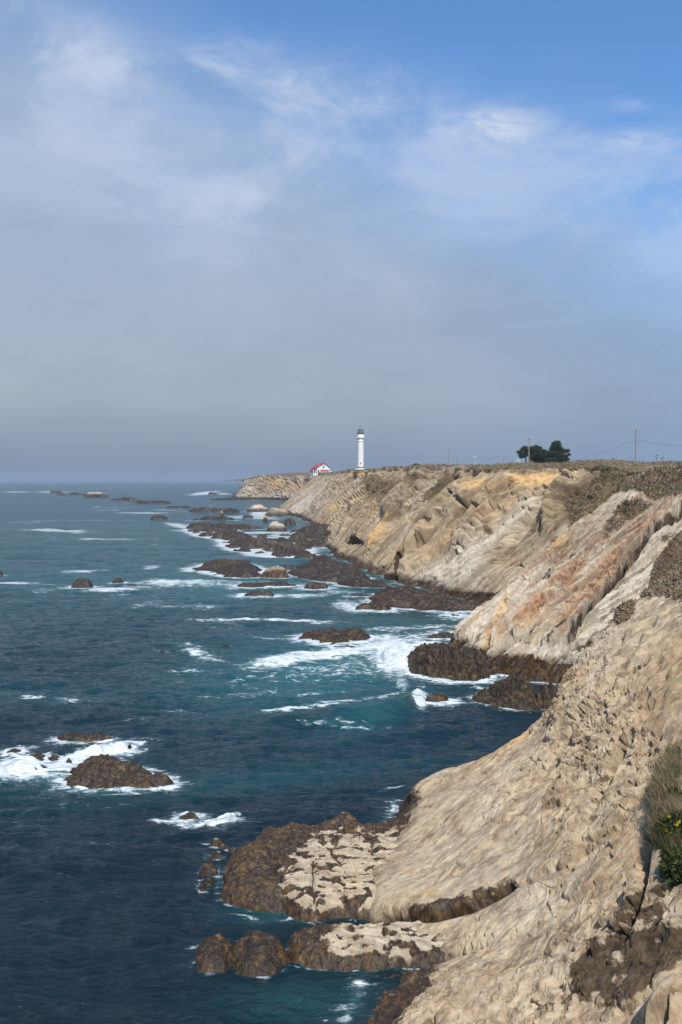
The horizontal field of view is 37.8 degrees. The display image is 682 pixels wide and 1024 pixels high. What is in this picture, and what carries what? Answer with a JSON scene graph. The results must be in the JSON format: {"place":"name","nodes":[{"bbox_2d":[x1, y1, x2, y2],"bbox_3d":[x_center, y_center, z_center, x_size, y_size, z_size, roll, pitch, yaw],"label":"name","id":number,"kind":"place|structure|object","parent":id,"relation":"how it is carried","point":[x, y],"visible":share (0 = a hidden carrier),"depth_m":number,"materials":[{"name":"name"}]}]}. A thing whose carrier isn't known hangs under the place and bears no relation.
{"place":"outdoors","nodes":[
{"label":"outdoors","id":0,"kind":"place"},
{"bbox_2d":[0,481,555,1023],"bbox_3d":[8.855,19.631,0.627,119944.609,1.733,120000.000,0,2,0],"label":"sea","id":1,"kind":"structure","parent":0,"point":[110,913],"depth_m":77.36,"materials":[{"name":"liquid"}]},
{"bbox_2d":[7,748,20,752],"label":"sea rock","id":2,"kind":"object","parent":1,"relation":"in","point":[14,750],"visible":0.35,"depth_m":72.70,"materials":[{"name":"stone"}]},
{"bbox_2d":[29,753,45,759],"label":"sea rock","id":3,"kind":"object","parent":1,"relation":"in","point":[38,756],"visible":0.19,"depth_m":71.15,"materials":[{"name":"brown stone"}]},
{"bbox_2d":[47,755,59,760],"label":"sea rock","id":4,"kind":"object","parent":1,"relation":"in","point":[54,758],"visible":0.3,"depth_m":70.53,"materials":[{"name":"stone"}]},
{"bbox_2d":[58,492,85,494],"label":"sea rock","id":5,"kind":"object","parent":1,"relation":"in","point":[73,493],"visible":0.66,"depth_m":1309.02,"materials":[{"name":"stone"}]},
{"bbox_2d":[71,578,93,587],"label":"sea rock","id":6,"kind":"object","parent":1,"relation":"in","point":[82,583],"visible":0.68,"depth_m":184.53,"materials":[{"name":"stone"}]},
{"bbox_2d":[57,732,111,741],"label":"sea rock","id":7,"kind":"object","parent":1,"relation":"in","point":[83,737],"visible":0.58,"depth_m":76.06,"materials":[{"name":"stone"}]},
{"bbox_2d":[83,492,109,497],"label":"sea rock","id":8,"kind":"object","parent":1,"relation":"in","point":[96,495],"visible":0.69,"depth_m":1146.44,"materials":[{"name":"beige stone"}]},
{"bbox_2d":[112,578,123,582],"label":"sea rock","id":9,"kind":"object","parent":1,"relation":"in","point":[118,580],"visible":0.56,"depth_m":192.70,"materials":[{"name":"stone"}]},
{"bbox_2d":[63,754,173,788],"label":"sea rock","id":10,"kind":"object","parent":1,"relation":"in","point":[101,771],"visible":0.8,"depth_m":65.73,"materials":[{"name":"brown stone"}]},
{"bbox_2d":[110,497,137,500],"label":"sea rock","id":11,"kind":"object","parent":1,"relation":"in","point":[126,499],"visible":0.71,"depth_m":976.69,"materials":[{"name":"stone"}]},
{"bbox_2d":[132,500,172,503],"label":"sea rock","id":12,"kind":"object","parent":1,"relation":"in","point":[150,502],"visible":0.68,"depth_m":850.03,"materials":[{"name":"stone"}]},
{"bbox_2d":[150,515,168,519],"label":"sea rock","id":13,"kind":"object","parent":1,"relation":"in","point":[158,517],"visible":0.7,"depth_m":504.01,"materials":[{"name":"stone"}]},
{"bbox_2d":[166,506,190,507],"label":"sea rock","id":14,"kind":"object","parent":1,"relation":"in","point":[178,507],"visible":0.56,"depth_m":717.12,"materials":[{"name":"stone"}]},
{"bbox_2d":[178,812,198,819],"bbox_3d":[-9.028,18.379,58.749,2.707,1.195,2.944,1,2,30],"label":"sea rock","id":15,"kind":"object","parent":1,"relation":"in","point":[190,815],"visible":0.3,"depth_m":58.47,"materials":[{"name":"brown stone"}]},
{"bbox_2d":[188,506,215,511],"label":"sea rock","id":16,"kind":"object","parent":1,"relation":"in","point":[202,509],"visible":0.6,"depth_m":628.56,"materials":[{"name":"brown stone"}]},
{"bbox_2d":[198,876,213,891],"bbox_3d":[-6.630,18.688,49.109,1.650,1.264,2.270,0,2,0],"label":"sea rock","id":17,"kind":"object","parent":1,"relation":"in","point":[207,881],"visible":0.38,"depth_m":48.89,"materials":[{"name":"brown stone"}]},
{"bbox_2d":[199,860,218,876],"bbox_3d":[-6.726,18.570,50.568,1.609,1.585,2.088,0,2,0],"label":"sea rock","id":18,"kind":"object","parent":1,"relation":"in","point":[209,868],"visible":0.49,"depth_m":50.23,"materials":[{"name":"brown stone"}]},
{"bbox_2d":[193,516,233,520],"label":"sea rock","id":19,"kind":"object","parent":1,"relation":"in","point":[213,518],"visible":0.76,"depth_m":494.62,"materials":[{"name":"brown stone"}]},
{"bbox_2d":[194,933,234,972],"bbox_3d":[-5.305,18.726,41.612,2.794,1.599,3.936,0,2,0],"label":"sea rock","id":20,"kind":"object","parent":1,"relation":"in","point":[214,953],"visible":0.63,"depth_m":41.10,"materials":[{"name":"brown stone"}]},
{"bbox_2d":[209,851,224,859],"bbox_3d":[-6.668,18.622,52.505,2.135,1.216,2.596,0,2,0],"label":"sea rock","id":21,"kind":"object","parent":1,"relation":"in","point":[214,855],"visible":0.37,"depth_m":52.51,"materials":[{"name":"brown stone"}]},
{"bbox_2d":[211,508,239,512],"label":"sea rock","id":22,"kind":"object","parent":1,"relation":"in","point":[228,510],"visible":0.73,"depth_m":612.33,"materials":[{"name":"stone"}]},
{"bbox_2d":[193,558,262,577],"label":"sea rock","id":23,"kind":"object","parent":1,"relation":"in","point":[237,568],"visible":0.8,"depth_m":217.35,"materials":[{"name":"stone"}]},
{"bbox_2d":[211,497,245,499],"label":"sea rock","id":24,"kind":"object","parent":1,"relation":"in","point":[236,498],"visible":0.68,"depth_m":997.85,"materials":[{"name":"stone"}]},
{"bbox_2d":[214,523,263,529],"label":"sea rock","id":25,"kind":"object","parent":1,"relation":"in","point":[242,526],"visible":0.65,"depth_m":404.47,"materials":[{"name":"stone"}]},
{"bbox_2d":[242,515,252,518],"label":"sea rock","id":26,"kind":"object","parent":1,"relation":"in","point":[247,517],"visible":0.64,"depth_m":520.76,"materials":[{"name":"stone"}]},
{"bbox_2d":[185,522,311,556],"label":"sea rock","id":27,"kind":"object","parent":1,"relation":"in","point":[276,547],"visible":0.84,"depth_m":298.92,"materials":[{"name":"brown stone"}]},
{"bbox_2d":[246,504,268,511],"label":"sea rock","id":28,"kind":"object","parent":1,"relation":"in","point":[258,508],"visible":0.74,"depth_m":628.72,"materials":[{"name":"beige stone"}]},
{"bbox_2d":[244,590,273,596],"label":"sea rock","id":29,"kind":"object","parent":1,"relation":"in","point":[262,593],"visible":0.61,"depth_m":170.71,"materials":[{"name":"stone"}]},
{"bbox_2d":[231,930,290,976],"bbox_3d":[-3.367,18.648,41.666,3.507,1.798,4.312,0,2,0],"label":"sea rock","id":30,"kind":"object","parent":1,"relation":"in","point":[258,953],"visible":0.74,"depth_m":40.89,"materials":[{"name":"brown stone"}]},
{"bbox_2d":[237,581,296,586],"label":"sea rock","id":31,"kind":"object","parent":1,"relation":"in","point":[273,583],"visible":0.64,"depth_m":185.78,"materials":[{"name":"stone"}]},
{"bbox_2d":[223,472,317,499],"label":"headland","id":32,"kind":"structure","parent":1,"relation":"in","point":[284,486],"depth_m":1056.07,"materials":[{"name":"beige stone"}]},
{"bbox_2d":[310,463,331,474],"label":"lighthouse building","id":33,"kind":"structure","parent":32,"relation":"on","point":[318,468],"depth_m":1068.88,"materials":[{"name":"white paint"}]},
{"bbox_2d":[260,565,288,577],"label":"sea rock","id":34,"kind":"object","parent":1,"relation":"in","point":[277,571],"visible":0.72,"depth_m":202.43,"materials":[{"name":"beige stone"}]},
{"bbox_2d":[266,521,286,531],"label":"sea rock","id":35,"kind":"object","parent":1,"relation":"in","point":[275,526],"visible":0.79,"depth_m":385.91,"materials":[{"name":"beige stone"}]},
{"bbox_2d":[264,508,289,515],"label":"sea rock","id":36,"kind":"object","parent":1,"relation":"in","point":[277,512],"visible":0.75,"depth_m":553.71,"materials":[{"name":"beige stone"}]},
{"bbox_2d":[283,564,292,569],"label":"sea rock","id":37,"kind":"object","parent":1,"relation":"in","point":[288,566],"visible":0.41,"depth_m":221.63,"materials":[{"name":"brown stone"}]},
{"bbox_2d":[282,518,295,524],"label":"sea rock","id":38,"kind":"object","parent":1,"relation":"in","point":[289,521],"visible":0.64,"depth_m":445.40,"materials":[{"name":"brown stone"}]},
{"bbox_2d":[257,523,330,547],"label":"rock shelf","id":39,"kind":"object","parent":1,"relation":"in","point":[315,535],"visible":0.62,"depth_m":344.49,"materials":[{"name":"brown stone"}]},
{"bbox_2d":[294,553,315,557],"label":"sea rock","id":40,"kind":"object","parent":1,"relation":"in","point":[304,555],"visible":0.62,"depth_m":253.87,"materials":[{"name":"brown stone"}]},
{"bbox_2d":[210,812,410,851],"bbox_3d":[-0.686,18.022,54.054,13.775,2.525,4.891,0,2,-9],"label":"rock shelf","id":41,"kind":"object","parent":1,"relation":"in","point":[342,828],"visible":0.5,"depth_m":54.08,"materials":[{"name":"brown stone"}]},
{"bbox_2d":[220,841,403,922],"bbox_3d":[-0.125,18.075,49.092,12.220,2.588,8.979,0,2,0],"label":"rock shelf","id":42,"kind":"object","parent":1,"relation":"in","point":[316,884],"visible":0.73,"depth_m":47.61,"materials":[{"name":"beige stone"}]},
{"bbox_2d":[304,582,327,588],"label":"sea rock","id":43,"kind":"object","parent":1,"relation":"in","point":[316,585],"visible":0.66,"depth_m":181.44,"materials":[{"name":"stone"}]},
{"bbox_2d":[298,627,370,644],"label":"sea rock","id":44,"kind":"object","parent":1,"relation":"in","point":[334,635],"visible":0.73,"depth_m":124.19,"materials":[{"name":"stone"}]},
{"bbox_2d":[287,554,388,587],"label":"rock shelf","id":45,"kind":"object","parent":1,"relation":"in","point":[321,567],"visible":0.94,"depth_m":200.50,"materials":[{"name":"stone"}]},
{"bbox_2d":[350,594,372,595],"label":"sea rock","id":46,"kind":"object","parent":1,"relation":"in","point":[361,595],"visible":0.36,"depth_m":169.97,"materials":[{"name":"stone"}]},
{"bbox_2d":[286,921,447,970],"bbox_3d":[1.867,18.641,42.353,8.901,1.814,4.631,0,2,0],"label":"rock shelf","id":47,"kind":"object","parent":1,"relation":"in","point":[352,947],"visible":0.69,"depth_m":41.32,"materials":[{"name":"beige stone"}]},
{"bbox_2d":[355,602,391,610],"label":"sea rock","id":48,"kind":"object","parent":1,"relation":"in","point":[376,606],"visible":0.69,"depth_m":152.18,"materials":[{"name":"brown stone"}]},
{"bbox_2d":[367,585,482,611],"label":"rock shelf","id":49,"kind":"object","parent":1,"relation":"in","point":[405,596],"visible":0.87,"depth_m":156.08,"materials":[{"name":"stone"}]},
{"bbox_2d":[414,642,450,646],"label":"sea rock","id":50,"kind":"object","parent":1,"relation":"in","point":[436,643],"visible":0.14,"depth_m":114.28,"materials":[{"name":"brown stone"}]},
{"bbox_2d":[425,693,448,701],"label":"sea rock","id":51,"kind":"object","parent":1,"relation":"in","point":[437,697],"visible":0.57,"depth_m":89.02,"materials":[{"name":"brown stone"}]},
{"bbox_2d":[427,632,453,638],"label":"sea rock","id":52,"kind":"object","parent":1,"relation":"in","point":[445,635],"visible":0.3,"depth_m":125.11,"materials":[{"name":"stone"}]},
{"bbox_2d":[407,642,491,680],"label":"sea rock","id":53,"kind":"object","parent":1,"relation":"in","point":[460,662],"visible":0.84,"depth_m":101.82,"materials":[{"name":"brown stone"}]},
{"bbox_2d":[471,674,539,710],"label":"sea rock","id":54,"kind":"object","parent":1,"relation":"in","point":[514,692],"visible":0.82,"depth_m":87.86,"materials":[{"name":"stone"}]},
{"bbox_2d":[536,680,560,708],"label":"sea rock","id":55,"kind":"object","parent":1,"relation":"in","point":[545,695],"visible":0.32,"depth_m":87.09,"materials":[{"name":"brown stone"}]},
{"bbox_2d":[0,0,681,480],"label":"sky","id":56,"kind":"structure","parent":0,"point":[239,239],"materials":[{"name":"blue"}]},
{"bbox_2d":[278,460,681,602],"bbox_3d":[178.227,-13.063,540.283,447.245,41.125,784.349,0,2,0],"label":"bluff","id":57,"kind":"structure","parent":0,"point":[405,530],"depth_m":196.52,"materials":[{"name":"beige stone"}]},
{"bbox_2d":[355,426,364,469],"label":"lighthouse","id":58,"kind":"object","parent":57,"relation":"on","point":[360,436],"visible":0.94,"depth_m":786.76,"materials":[{"name":"white paint"}]},
{"bbox_2d":[318,458,681,530],"bbox_3d":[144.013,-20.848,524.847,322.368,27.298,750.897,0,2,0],"label":"scrub","id":59,"kind":"object","parent":57,"relation":"on","point":[604,467],"visible":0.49,"depth_m":196.29,"materials":[{"name":"green plant"}]},
{"bbox_2d":[516,445,541,461],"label":"cypress tree","id":60,"kind":"object","parent":57,"relation":"on","point":[534,451],"visible":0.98,"depth_m":417.75,"materials":[{"name":"green plant"}]},
{"bbox_2d":[529,444,549,462],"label":"cypress tree","id":61,"kind":"object","parent":57,"relation":"on","point":[539,459],"visible":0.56,"depth_m":421.14,"materials":[{"name":"green plant"}]},
{"bbox_2d":[544,440,570,462],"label":"cypress tree","id":62,"kind":"object","parent":57,"relation":"on","point":[556,452],"visible":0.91,"depth_m":415.03,"materials":[{"name":"green plant"}]},
{"bbox_2d":[632,429,640,460],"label":"utility pole","id":63,"kind":"object","parent":57,"relation":"on","point":[635,444],"visible":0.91,"depth_m":289.39,"materials":[{"name":"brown wood"}]},
{"bbox_2d":[471,440,678,462],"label":"overhead cable","id":64,"kind":"object","parent":63,"relation":"attached to","point":[607,450],"visible":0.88,"depth_m":318.13,"materials":[{"name":"metal"}]},
{"bbox_2d":[365,577,681,1023],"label":"cliff face","id":65,"kind":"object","parent":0,"point":[525,876],"visible":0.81,"depth_m":43.60},
{"bbox_2d":[612,566,681,623],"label":"scrub","id":66,"kind":"object","parent":65,"relation":"on","point":[621,618],"visible":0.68,"depth_m":69.09,"materials":[{"name":"brown plant"}]},
{"bbox_2d":[643,737,681,852],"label":"tall grass","id":67,"kind":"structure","parent":65,"relation":"on","point":[667,768],"depth_m":39.02,"materials":[{"name":"green plant"}]},
{"bbox_2d":[649,815,681,885],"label":"ground cover","id":68,"kind":"object","parent":65,"relation":"on","point":[664,852],"visible":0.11,"depth_m":35.38,"materials":[{"name":"green plant"}]},
{"bbox_2d":[655,809,681,838],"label":"flowering shrub","id":69,"kind":"object","parent":65,"relation":"on","point":[674,820],"visible":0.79,"depth_m":36.90,"materials":[{"name":"green plant"}]},
{"bbox_2d":[656,849,681,887],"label":"leafy shrub","id":70,"kind":"object","parent":65,"relation":"on","point":[672,861],"visible":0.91,"depth_m":34.75,"materials":[{"name":"green plant"}]},
{"bbox_2d":[666,784,681,800],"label":"leafy shrub","id":71,"kind":"object","parent":65,"relation":"on","point":[674,790],"visible":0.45,"depth_m":38.83,"materials":[{"name":"green plant"}]},
{"bbox_2d":[448,467,681,683],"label":"rock fin","id":72,"kind":"object","parent":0,"point":[546,616],"visible":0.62,"depth_m":117.26,"materials":[{"name":"beige stone"}]},
{"bbox_2d":[604,464,681,584],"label":"scrub","id":73,"kind":"object","parent":72,"relation":"on","point":[638,504],"visible":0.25,"depth_m":137.64,"materials":[{"name":"green plant"}]}
]}

